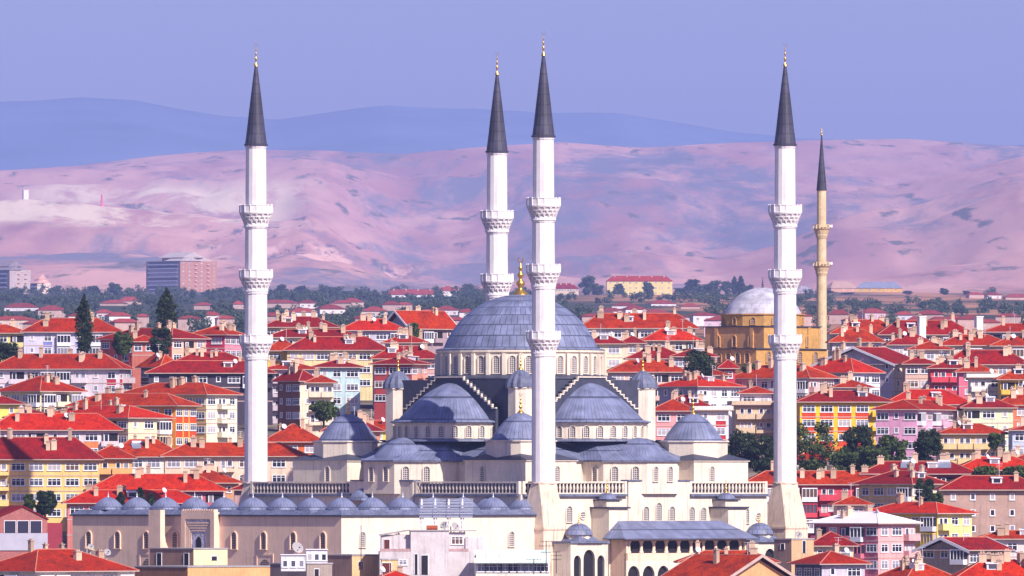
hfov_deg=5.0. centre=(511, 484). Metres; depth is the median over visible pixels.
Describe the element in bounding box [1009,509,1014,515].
window
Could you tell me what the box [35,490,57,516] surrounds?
tree
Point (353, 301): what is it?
house
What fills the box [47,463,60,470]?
window
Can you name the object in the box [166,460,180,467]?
window
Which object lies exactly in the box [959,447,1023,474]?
house
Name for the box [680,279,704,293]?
tree
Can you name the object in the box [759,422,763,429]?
balcony door
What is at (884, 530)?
window
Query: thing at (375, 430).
house
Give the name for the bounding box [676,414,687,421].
window
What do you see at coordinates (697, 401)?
house
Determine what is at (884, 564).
window
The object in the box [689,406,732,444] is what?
house
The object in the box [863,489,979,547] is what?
house
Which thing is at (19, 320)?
house
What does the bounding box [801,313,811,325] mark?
house
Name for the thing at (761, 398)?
window
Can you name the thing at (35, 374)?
window
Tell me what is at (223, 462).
balcony door
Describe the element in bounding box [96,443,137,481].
house
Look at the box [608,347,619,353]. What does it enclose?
window
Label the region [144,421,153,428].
window
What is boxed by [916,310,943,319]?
house
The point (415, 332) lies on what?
tree
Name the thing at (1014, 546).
window
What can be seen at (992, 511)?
window
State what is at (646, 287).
tree
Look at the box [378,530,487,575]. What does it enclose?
apartment block
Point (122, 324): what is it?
house
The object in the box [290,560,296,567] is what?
window
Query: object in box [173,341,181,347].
window
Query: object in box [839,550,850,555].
window
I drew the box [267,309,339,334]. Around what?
house
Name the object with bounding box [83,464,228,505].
house
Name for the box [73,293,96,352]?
poplar
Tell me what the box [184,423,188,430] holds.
window
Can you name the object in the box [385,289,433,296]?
building
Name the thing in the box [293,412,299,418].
window
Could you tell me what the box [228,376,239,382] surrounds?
window
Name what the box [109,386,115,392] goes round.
window
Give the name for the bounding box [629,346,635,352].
window
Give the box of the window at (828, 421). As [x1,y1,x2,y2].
[820,419,833,426]
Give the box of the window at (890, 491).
[886,488,895,495]
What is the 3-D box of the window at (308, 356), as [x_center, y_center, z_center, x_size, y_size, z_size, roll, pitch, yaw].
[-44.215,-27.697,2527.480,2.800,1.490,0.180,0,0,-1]
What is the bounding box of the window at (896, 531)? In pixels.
[891,527,902,535]
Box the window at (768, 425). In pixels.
[766,423,771,428]
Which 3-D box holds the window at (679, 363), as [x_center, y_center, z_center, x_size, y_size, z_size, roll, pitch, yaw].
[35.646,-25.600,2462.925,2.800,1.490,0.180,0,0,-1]
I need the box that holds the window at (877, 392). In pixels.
[871,390,879,395]
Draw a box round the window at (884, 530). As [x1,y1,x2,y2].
[881,527,888,535]
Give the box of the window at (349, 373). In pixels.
[346,370,358,376]
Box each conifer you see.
[115,491,126,505]
[134,486,145,499]
[147,493,155,505]
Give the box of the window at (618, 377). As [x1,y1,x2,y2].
[612,375,624,379]
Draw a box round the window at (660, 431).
[657,428,669,435]
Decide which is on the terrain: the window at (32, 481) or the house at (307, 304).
the house at (307, 304)
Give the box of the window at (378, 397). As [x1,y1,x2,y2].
[374,394,385,401]
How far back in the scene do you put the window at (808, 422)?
2331.13 m
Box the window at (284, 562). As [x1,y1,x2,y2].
[282,560,288,567]
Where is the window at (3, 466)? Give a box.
[0,464,6,470]
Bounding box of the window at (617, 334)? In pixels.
[614,331,621,337]
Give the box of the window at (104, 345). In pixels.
[101,342,109,348]
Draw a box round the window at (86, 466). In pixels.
[83,463,96,470]
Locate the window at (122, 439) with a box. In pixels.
[119,436,126,442]
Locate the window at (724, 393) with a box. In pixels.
[721,390,727,396]
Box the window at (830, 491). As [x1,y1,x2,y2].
[828,489,833,494]
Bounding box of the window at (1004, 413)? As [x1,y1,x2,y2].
[1002,411,1006,416]
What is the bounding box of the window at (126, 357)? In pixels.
[121,355,128,361]
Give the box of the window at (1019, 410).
[1016,408,1023,415]
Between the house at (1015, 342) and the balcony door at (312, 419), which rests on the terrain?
the house at (1015, 342)
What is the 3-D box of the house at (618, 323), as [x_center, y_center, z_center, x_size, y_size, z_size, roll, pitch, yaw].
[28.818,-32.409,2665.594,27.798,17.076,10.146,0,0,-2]
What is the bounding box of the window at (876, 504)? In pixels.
[873,503,883,507]
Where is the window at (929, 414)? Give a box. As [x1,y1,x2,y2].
[928,413,932,420]
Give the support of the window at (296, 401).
in the house at (292, 398)
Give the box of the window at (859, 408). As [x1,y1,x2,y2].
[855,405,868,412]
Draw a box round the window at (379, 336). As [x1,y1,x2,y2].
[376,333,386,339]
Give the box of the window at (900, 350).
[892,348,902,353]
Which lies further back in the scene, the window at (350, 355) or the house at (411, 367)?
the window at (350, 355)
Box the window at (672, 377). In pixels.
[670,375,681,381]
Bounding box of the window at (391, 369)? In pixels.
[389,367,396,373]
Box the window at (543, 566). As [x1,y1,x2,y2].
[540,564,548,571]
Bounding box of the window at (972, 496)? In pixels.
[970,494,975,499]
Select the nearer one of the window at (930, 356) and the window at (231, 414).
the window at (231, 414)
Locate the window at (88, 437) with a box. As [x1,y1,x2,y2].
[85,434,97,440]
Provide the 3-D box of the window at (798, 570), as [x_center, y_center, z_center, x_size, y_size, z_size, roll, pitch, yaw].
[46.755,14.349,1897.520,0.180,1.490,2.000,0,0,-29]
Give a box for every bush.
[741,363,754,371]
[932,492,943,502]
[971,464,998,474]
[1001,464,1023,477]
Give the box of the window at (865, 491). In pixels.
[861,488,869,495]
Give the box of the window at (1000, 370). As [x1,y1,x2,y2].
[998,368,1006,373]
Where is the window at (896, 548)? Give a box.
[891,544,902,552]
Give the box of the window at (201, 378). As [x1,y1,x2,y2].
[199,376,206,382]
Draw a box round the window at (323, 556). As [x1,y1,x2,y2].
[321,554,326,560]
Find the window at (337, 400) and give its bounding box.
[333,397,340,403]
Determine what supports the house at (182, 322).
on the terrain
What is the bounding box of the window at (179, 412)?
[176,409,182,416]
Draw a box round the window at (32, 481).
[29,478,42,485]
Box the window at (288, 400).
[286,398,290,404]
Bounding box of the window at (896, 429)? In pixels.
[894,427,898,432]
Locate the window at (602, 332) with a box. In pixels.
[598,331,608,335]
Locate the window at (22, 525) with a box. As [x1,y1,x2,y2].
[17,520,28,532]
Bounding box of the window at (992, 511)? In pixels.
[990,509,994,515]
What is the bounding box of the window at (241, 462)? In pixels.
[239,460,243,467]
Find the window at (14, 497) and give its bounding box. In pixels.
[11,494,24,501]
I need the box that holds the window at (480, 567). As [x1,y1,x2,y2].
[477,564,484,571]
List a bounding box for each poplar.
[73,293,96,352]
[154,287,178,327]
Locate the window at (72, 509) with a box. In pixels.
[69,507,83,514]
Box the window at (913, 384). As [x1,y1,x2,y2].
[909,381,918,387]
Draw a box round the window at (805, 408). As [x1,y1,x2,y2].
[802,405,815,412]
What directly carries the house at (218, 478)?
on the terrain
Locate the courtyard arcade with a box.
[70,488,536,575]
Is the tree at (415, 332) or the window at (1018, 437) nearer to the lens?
the window at (1018, 437)
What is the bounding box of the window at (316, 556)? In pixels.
[314,554,319,560]
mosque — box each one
[249,257,776,575]
[680,278,828,373]
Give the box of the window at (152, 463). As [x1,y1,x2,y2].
[147,460,159,467]
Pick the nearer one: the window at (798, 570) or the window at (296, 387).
the window at (798, 570)
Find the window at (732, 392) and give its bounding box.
[730,390,739,396]
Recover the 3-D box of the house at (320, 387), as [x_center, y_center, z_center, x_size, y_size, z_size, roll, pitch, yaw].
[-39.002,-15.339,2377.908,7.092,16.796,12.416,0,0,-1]
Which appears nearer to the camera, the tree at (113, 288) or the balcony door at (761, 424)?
the balcony door at (761, 424)
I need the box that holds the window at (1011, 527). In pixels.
[1009,525,1014,529]
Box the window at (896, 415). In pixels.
[894,413,898,418]
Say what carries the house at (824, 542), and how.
on the terrain
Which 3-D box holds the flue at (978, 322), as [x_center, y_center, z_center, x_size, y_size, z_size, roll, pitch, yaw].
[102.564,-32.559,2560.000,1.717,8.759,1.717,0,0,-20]
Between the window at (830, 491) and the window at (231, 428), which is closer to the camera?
the window at (830, 491)
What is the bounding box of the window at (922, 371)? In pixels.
[920,367,927,373]
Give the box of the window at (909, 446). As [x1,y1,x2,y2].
[906,442,915,448]
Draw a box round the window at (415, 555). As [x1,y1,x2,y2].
[414,554,417,574]
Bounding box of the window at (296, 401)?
[293,398,299,404]
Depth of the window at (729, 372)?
2421.04 m
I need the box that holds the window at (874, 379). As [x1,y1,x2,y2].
[871,376,879,382]
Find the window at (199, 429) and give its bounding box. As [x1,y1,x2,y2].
[196,426,204,432]
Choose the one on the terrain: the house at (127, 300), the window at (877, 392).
the house at (127, 300)
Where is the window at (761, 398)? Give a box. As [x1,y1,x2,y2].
[760,397,768,400]
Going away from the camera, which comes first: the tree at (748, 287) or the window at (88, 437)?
the window at (88, 437)
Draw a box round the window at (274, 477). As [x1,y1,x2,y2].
[272,475,285,480]
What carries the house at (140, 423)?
on the terrain
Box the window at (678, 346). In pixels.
[675,344,682,349]
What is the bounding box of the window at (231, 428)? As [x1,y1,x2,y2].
[229,426,234,432]
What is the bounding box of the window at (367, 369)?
[360,366,370,372]
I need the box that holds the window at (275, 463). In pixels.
[271,460,285,467]
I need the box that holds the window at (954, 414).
[953,413,956,420]
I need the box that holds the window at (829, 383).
[826,381,833,386]
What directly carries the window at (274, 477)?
in the house at (227, 456)
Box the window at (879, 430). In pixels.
[876,427,888,434]
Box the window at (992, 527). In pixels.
[990,525,994,531]
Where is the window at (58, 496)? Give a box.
[54,494,61,501]
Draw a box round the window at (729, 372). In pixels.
[724,371,732,378]
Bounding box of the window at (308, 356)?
[302,353,313,359]
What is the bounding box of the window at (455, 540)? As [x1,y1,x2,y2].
[450,536,463,544]
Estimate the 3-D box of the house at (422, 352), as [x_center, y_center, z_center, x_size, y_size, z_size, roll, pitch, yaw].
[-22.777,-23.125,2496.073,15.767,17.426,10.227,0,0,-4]
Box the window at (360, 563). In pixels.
[358,561,362,569]
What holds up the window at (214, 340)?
in the house at (223, 337)
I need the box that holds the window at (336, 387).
[333,384,340,390]
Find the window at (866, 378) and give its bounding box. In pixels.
[864,376,869,382]
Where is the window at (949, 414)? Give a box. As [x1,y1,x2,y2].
[948,413,952,420]
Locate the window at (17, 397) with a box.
[11,395,19,400]
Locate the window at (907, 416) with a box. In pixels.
[904,413,915,419]
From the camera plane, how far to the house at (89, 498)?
2133.05 m
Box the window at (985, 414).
[982,411,995,418]
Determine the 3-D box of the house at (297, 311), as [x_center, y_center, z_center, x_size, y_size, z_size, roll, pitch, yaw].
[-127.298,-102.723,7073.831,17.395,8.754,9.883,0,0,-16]
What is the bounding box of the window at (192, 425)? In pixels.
[190,423,195,430]
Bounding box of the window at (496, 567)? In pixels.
[493,564,500,571]
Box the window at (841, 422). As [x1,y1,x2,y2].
[838,419,851,426]
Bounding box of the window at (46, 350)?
[44,348,51,353]
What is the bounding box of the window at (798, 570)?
[796,568,801,575]
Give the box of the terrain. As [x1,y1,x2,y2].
[0,139,1023,548]
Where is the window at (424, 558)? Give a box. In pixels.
[421,555,428,574]
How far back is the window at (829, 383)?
2421.04 m
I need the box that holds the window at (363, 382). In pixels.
[360,379,370,385]
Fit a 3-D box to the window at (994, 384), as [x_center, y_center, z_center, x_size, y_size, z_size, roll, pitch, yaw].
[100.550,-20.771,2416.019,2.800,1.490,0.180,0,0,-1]
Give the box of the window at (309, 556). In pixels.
[307,554,312,560]
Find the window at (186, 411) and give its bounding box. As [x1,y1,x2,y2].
[184,409,188,416]
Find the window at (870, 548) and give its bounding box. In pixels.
[865,544,877,552]
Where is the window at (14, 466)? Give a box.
[11,463,24,470]
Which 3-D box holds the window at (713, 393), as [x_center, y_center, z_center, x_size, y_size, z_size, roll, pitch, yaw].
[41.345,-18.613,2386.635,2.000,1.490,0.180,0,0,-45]
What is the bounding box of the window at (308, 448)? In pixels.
[305,445,312,452]
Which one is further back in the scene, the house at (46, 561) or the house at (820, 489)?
the house at (820, 489)
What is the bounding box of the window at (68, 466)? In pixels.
[65,463,78,470]
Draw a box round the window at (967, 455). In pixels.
[965,453,970,457]
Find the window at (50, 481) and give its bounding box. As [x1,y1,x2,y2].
[47,478,60,485]
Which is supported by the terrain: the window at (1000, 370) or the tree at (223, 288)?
the tree at (223, 288)
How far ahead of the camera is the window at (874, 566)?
1992.22 m
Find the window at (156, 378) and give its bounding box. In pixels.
[154,376,158,381]
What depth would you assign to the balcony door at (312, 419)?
2373.05 m
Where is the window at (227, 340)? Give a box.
[225,338,229,343]
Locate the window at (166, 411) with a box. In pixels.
[164,409,171,415]
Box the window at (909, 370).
[906,367,918,373]
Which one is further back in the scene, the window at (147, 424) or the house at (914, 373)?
the house at (914, 373)
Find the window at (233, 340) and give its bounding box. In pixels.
[231,338,236,344]
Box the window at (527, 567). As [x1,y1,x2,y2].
[524,564,531,571]
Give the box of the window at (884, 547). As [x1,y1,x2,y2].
[880,544,888,552]
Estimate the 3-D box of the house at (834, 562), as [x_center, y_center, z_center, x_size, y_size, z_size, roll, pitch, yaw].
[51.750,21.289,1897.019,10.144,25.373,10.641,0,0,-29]
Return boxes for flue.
[917,316,926,337]
[974,316,983,333]
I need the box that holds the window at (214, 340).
[211,338,221,343]
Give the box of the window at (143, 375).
[140,371,146,377]
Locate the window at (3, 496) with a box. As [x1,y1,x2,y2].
[1,494,6,498]
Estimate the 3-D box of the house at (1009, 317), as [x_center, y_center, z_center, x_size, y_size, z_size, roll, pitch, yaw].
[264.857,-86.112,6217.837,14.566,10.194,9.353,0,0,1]
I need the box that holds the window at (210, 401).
[207,398,215,404]
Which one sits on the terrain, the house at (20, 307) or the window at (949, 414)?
the house at (20, 307)
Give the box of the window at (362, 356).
[359,353,370,359]
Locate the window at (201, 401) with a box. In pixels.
[195,398,204,404]
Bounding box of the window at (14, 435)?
[13,434,25,436]
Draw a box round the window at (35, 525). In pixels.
[30,520,41,532]
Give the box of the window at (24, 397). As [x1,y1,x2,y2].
[22,395,27,401]
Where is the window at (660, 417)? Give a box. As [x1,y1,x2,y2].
[657,414,670,421]
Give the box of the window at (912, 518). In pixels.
[911,517,918,525]
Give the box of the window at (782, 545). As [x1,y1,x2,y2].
[780,543,784,548]
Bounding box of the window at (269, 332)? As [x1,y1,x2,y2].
[267,330,277,334]
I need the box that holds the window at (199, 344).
[197,342,202,347]
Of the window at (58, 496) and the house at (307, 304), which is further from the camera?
the house at (307, 304)
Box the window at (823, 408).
[820,405,833,412]
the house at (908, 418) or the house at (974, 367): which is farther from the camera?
the house at (974, 367)
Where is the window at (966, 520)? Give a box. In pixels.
[962,517,970,525]
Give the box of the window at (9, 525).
[4,520,15,532]
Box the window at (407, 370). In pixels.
[400,367,410,373]
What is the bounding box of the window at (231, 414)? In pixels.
[229,412,234,418]
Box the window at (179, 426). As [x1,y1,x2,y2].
[176,423,182,430]
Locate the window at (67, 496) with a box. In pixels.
[65,494,77,499]
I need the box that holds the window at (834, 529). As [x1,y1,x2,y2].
[829,527,836,533]
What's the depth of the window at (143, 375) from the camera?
2462.17 m
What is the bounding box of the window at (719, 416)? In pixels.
[716,413,725,420]
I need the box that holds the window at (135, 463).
[132,460,142,467]
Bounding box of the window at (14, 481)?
[11,478,24,485]
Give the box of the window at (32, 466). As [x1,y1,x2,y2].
[29,463,42,470]
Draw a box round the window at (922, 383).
[920,381,927,387]
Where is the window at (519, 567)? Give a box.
[516,564,523,571]
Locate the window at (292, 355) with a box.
[290,353,297,359]
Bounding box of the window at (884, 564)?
[881,561,887,568]
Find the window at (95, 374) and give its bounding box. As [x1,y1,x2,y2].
[93,372,97,377]
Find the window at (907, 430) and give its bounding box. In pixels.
[903,427,916,434]
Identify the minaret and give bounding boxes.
[238,43,272,506]
[480,53,513,301]
[526,34,567,575]
[767,43,808,537]
[813,127,831,356]
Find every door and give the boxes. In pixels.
[221,460,225,468]
[310,415,314,421]
[381,562,391,574]
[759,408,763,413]
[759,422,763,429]
[821,489,826,494]
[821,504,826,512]
[943,438,948,448]
[959,438,964,448]
[975,438,980,448]
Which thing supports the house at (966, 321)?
on the terrain
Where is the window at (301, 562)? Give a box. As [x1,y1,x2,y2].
[298,560,304,567]
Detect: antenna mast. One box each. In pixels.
[540,540,551,572]
[551,551,561,573]
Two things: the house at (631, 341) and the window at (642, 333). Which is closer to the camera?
the house at (631, 341)
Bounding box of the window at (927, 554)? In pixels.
[923,549,934,557]
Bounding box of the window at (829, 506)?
[827,505,832,511]
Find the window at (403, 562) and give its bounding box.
[398,559,407,565]
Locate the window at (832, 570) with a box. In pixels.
[829,568,835,575]
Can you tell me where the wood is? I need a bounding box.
[0,284,1023,333]
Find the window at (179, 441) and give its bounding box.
[176,438,182,444]
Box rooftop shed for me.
[380,559,398,574]
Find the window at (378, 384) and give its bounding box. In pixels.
[375,381,383,387]
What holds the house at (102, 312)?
on the terrain
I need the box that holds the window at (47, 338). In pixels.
[43,335,51,341]
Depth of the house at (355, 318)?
5789.28 m
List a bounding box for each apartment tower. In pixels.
[0,261,30,293]
[29,274,50,293]
[146,252,216,291]
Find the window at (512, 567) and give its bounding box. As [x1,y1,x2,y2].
[509,564,515,571]
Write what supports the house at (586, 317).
on the terrain
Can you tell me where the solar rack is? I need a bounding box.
[419,499,472,531]
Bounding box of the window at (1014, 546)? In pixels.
[1007,543,1017,551]
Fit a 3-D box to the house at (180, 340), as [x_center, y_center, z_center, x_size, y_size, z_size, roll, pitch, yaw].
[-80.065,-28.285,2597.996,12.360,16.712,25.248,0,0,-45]
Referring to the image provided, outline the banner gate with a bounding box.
[825,446,842,459]
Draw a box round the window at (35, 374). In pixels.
[27,372,38,378]
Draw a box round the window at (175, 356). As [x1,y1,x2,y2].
[173,354,181,359]
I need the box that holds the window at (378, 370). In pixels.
[375,367,385,373]
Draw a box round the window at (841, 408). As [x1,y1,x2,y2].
[838,405,851,412]
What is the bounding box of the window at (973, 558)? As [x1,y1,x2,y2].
[969,554,977,562]
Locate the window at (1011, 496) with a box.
[1009,494,1014,499]
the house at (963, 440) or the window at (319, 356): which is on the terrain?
the house at (963, 440)
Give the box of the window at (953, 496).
[951,494,955,499]
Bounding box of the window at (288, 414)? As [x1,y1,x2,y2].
[286,412,290,418]
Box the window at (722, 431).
[716,428,725,434]
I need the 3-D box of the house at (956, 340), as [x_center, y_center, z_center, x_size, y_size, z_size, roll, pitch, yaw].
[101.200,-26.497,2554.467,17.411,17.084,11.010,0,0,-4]
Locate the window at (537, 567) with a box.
[532,564,540,571]
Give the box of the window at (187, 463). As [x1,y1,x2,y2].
[184,460,197,467]
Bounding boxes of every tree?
[0,341,17,361]
[23,494,36,509]
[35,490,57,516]
[86,286,101,294]
[107,282,122,294]
[111,331,133,362]
[149,327,172,353]
[215,286,229,290]
[276,284,288,290]
[292,286,306,293]
[309,400,338,427]
[406,322,419,336]
[461,283,474,292]
[578,275,598,294]
[592,285,604,294]
[611,283,625,294]
[642,281,654,293]
[674,288,688,293]
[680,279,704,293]
[683,349,716,375]
[702,280,721,293]
[719,281,733,292]
[728,429,759,468]
[730,276,737,294]
[736,275,744,293]
[743,284,753,290]
[748,434,773,473]
[797,421,838,469]
[828,448,861,469]
[840,424,875,455]
[858,445,891,467]
[875,434,908,460]
[912,428,943,460]
[914,478,933,501]
[939,288,949,294]
[986,432,1004,455]
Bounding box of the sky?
[0,0,1023,144]
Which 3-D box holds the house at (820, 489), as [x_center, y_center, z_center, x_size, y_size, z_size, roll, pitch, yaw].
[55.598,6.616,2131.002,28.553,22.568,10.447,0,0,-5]
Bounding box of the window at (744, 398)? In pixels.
[743,397,754,400]
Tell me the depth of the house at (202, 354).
2476.04 m
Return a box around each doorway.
[156,553,161,565]
[183,553,188,564]
[314,568,318,575]
[383,539,389,548]
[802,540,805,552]
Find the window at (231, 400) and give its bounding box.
[229,398,234,404]
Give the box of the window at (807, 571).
[804,568,811,575]
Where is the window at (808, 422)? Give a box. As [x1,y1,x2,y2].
[802,419,814,426]
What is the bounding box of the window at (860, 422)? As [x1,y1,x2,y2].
[856,419,868,426]
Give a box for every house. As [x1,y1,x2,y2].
[0,316,35,329]
[0,319,22,361]
[0,346,134,397]
[0,365,87,412]
[0,395,25,419]
[0,404,123,451]
[0,427,104,530]
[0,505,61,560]
[0,539,139,575]
[2,404,45,417]
[4,303,38,310]
[19,310,121,353]
[21,320,39,328]
[35,305,65,316]
[55,397,175,447]
[61,484,192,548]
[64,386,202,448]
[67,313,76,317]
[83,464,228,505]
[95,320,211,384]
[96,309,111,319]
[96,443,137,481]
[100,300,126,305]
[104,312,131,322]
[108,318,141,330]
[117,434,172,473]
[119,297,140,303]
[123,375,243,441]
[131,330,154,388]
[135,344,173,385]
[137,314,149,326]
[144,354,277,424]
[159,431,307,484]
[176,345,243,359]
[177,316,201,330]
[190,458,241,500]
[193,315,243,357]
[194,302,211,309]
[202,311,219,326]
[214,316,234,327]
[228,474,243,504]
[232,301,243,308]
[267,300,298,307]
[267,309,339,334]
[267,312,275,322]
[267,328,291,366]
[267,356,319,422]
[268,417,318,454]
[270,319,357,343]
[271,361,313,430]
[282,327,386,399]
[289,308,316,316]
[299,300,316,308]
[304,368,337,437]
[312,352,364,418]
[315,304,344,313]
[319,407,384,440]
[331,300,350,308]
[339,312,403,345]
[345,298,363,306]
[351,316,366,322]
[361,306,387,316]
[367,414,385,439]
[368,336,434,407]
[368,350,432,419]
[379,559,409,575]
[380,326,429,346]
[382,301,400,310]
[387,305,456,353]
[397,302,412,309]
[437,306,458,314]
[451,317,462,323]
[458,309,471,317]
[578,313,596,322]
[583,305,699,339]
[591,324,626,375]
[604,308,622,312]
[607,351,683,405]
[612,302,633,308]
[618,327,647,361]
[620,305,647,312]
[623,341,675,361]
[641,319,703,352]
[642,309,669,312]
[646,300,676,305]
[655,388,691,440]
[658,365,746,437]
[661,542,795,575]
[667,339,719,369]
[672,389,710,405]
[673,540,780,562]
[679,303,699,308]
[687,312,719,325]
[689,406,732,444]
[701,357,731,380]
[704,316,720,336]
[714,356,739,382]
[727,401,773,443]
[735,357,839,400]
[735,375,773,400]
[748,460,875,537]
[787,537,872,575]
[796,382,894,453]
[797,441,827,469]
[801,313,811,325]
[806,505,922,575]
[811,337,908,398]
[812,348,885,395]
[814,528,859,556]
[825,324,885,355]
[827,311,889,347]
[827,371,874,391]
[827,485,874,515]
[829,310,848,323]
[840,317,864,324]
[852,463,946,507]
[857,308,886,318]
[858,452,973,481]
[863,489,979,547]
[870,391,961,460]
[874,312,970,346]
[876,547,951,575]
[882,323,930,355]
[888,381,966,418]
[895,311,912,319]
[898,349,935,388]
[903,336,954,361]
[911,524,1015,573]
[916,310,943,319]
[923,350,962,394]
[928,317,948,319]
[933,471,1023,536]
[936,415,1007,463]
[943,327,1000,355]
[945,342,1023,373]
[950,549,1023,575]
[952,351,996,398]
[955,315,984,331]
[955,384,1018,450]
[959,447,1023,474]
[963,369,1002,399]
[965,292,983,297]
[976,522,1023,559]
[983,313,1023,338]
[983,319,1000,329]
[984,292,1000,298]
[986,328,1023,358]
[992,361,1023,399]
[994,313,1021,323]
[997,386,1023,426]
[1002,294,1023,299]
[1003,412,1023,454]
[1010,445,1023,459]
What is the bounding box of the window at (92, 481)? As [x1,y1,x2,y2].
[83,478,96,485]
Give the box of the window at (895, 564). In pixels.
[892,561,899,568]
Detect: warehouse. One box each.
[827,281,856,291]
[857,282,901,291]
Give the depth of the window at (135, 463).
2216.25 m
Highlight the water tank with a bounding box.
[426,525,437,529]
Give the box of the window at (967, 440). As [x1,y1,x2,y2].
[965,438,970,443]
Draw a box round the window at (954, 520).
[951,517,958,525]
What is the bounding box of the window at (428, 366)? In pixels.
[427,362,434,368]
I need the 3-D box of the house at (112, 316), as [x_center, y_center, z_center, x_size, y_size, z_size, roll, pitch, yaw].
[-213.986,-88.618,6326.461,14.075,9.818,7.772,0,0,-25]
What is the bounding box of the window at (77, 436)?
[66,434,79,439]
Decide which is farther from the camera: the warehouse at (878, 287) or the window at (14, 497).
the warehouse at (878, 287)
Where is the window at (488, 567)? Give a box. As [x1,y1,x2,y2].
[485,564,492,571]
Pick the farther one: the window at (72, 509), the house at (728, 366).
the house at (728, 366)
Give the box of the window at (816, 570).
[814,568,819,575]
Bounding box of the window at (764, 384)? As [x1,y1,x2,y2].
[761,381,767,388]
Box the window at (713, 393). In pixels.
[710,390,716,396]
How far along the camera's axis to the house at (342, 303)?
8879.86 m
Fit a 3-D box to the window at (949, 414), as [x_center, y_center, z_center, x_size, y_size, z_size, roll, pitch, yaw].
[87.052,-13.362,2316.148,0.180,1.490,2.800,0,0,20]
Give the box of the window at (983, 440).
[981,438,986,443]
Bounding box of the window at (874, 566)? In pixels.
[866,561,876,568]
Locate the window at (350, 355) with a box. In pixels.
[348,353,356,359]
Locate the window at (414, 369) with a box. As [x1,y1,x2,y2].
[412,367,416,373]
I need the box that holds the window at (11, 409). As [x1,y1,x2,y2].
[9,407,13,413]
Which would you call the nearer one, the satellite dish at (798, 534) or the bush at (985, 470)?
the satellite dish at (798, 534)
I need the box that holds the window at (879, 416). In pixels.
[876,413,888,419]
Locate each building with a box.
[22,190,28,198]
[134,565,269,575]
[149,548,227,565]
[269,563,332,575]
[327,554,377,575]
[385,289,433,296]
[437,285,456,295]
[474,550,549,575]
[555,283,578,294]
[606,276,671,294]
[773,538,814,574]
[797,286,813,292]
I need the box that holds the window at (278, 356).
[269,354,281,360]
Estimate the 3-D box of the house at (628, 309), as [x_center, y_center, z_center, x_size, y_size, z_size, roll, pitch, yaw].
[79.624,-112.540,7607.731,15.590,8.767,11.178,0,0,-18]
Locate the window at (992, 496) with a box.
[990,494,994,499]
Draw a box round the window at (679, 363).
[674,360,685,366]
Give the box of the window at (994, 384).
[990,381,997,387]
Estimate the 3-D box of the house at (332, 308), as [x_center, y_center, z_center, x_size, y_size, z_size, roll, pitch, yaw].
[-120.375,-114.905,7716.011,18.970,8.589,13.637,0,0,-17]
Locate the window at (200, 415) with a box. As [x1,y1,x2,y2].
[196,412,204,418]
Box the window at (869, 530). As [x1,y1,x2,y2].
[865,527,876,535]
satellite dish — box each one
[88,544,93,553]
[104,549,110,558]
[292,542,302,553]
[440,521,447,529]
[452,522,458,529]
[795,531,801,537]
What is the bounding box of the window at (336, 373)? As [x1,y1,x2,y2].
[333,370,340,376]
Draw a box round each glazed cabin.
[280,554,305,570]
[305,549,327,562]
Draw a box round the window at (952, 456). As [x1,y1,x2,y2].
[950,453,954,459]
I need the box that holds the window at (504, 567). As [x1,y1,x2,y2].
[501,564,508,571]
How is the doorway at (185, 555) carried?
in the utility building at (184, 556)
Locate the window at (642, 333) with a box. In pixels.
[640,331,651,337]
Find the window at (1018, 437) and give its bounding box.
[1015,434,1023,440]
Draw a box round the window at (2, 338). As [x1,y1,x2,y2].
[0,336,6,342]
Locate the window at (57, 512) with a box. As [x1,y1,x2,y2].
[47,509,60,516]
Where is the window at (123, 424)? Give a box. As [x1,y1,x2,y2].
[118,421,126,428]
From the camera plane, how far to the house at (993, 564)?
1848.56 m
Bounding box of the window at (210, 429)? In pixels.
[207,426,215,432]
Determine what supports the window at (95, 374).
in the house at (93, 373)
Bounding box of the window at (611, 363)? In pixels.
[608,360,619,366]
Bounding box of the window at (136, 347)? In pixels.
[134,345,141,350]
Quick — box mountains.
[0,97,1023,169]
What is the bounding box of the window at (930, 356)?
[926,353,934,359]
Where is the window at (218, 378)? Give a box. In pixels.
[216,376,220,381]
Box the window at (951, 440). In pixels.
[949,438,954,443]
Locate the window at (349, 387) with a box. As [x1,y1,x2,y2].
[346,384,358,390]
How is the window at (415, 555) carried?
in the apartment block
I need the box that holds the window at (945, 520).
[943,518,947,523]
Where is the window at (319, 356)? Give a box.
[316,353,327,359]
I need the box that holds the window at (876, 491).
[873,488,884,495]
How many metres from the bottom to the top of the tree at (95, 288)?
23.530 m
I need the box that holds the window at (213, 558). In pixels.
[211,556,216,560]
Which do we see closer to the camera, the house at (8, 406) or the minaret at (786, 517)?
the minaret at (786, 517)
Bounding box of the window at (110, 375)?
[107,372,115,378]
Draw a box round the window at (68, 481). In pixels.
[65,478,78,485]
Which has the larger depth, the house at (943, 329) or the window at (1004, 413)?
the house at (943, 329)
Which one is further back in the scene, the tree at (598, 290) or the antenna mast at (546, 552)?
the tree at (598, 290)
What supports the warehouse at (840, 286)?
on the terrain
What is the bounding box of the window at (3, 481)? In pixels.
[1,479,6,485]
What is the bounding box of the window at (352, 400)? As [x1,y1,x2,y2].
[346,397,358,403]
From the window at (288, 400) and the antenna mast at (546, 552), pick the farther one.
the window at (288, 400)
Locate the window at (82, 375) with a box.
[80,373,85,377]
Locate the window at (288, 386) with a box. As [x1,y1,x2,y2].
[286,384,290,391]
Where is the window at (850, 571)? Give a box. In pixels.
[847,568,860,575]
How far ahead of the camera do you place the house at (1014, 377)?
2406.05 m
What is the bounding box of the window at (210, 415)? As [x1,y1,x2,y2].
[207,412,215,418]
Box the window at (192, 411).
[190,409,196,416]
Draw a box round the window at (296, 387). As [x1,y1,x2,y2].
[292,384,299,391]
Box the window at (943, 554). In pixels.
[940,549,948,557]

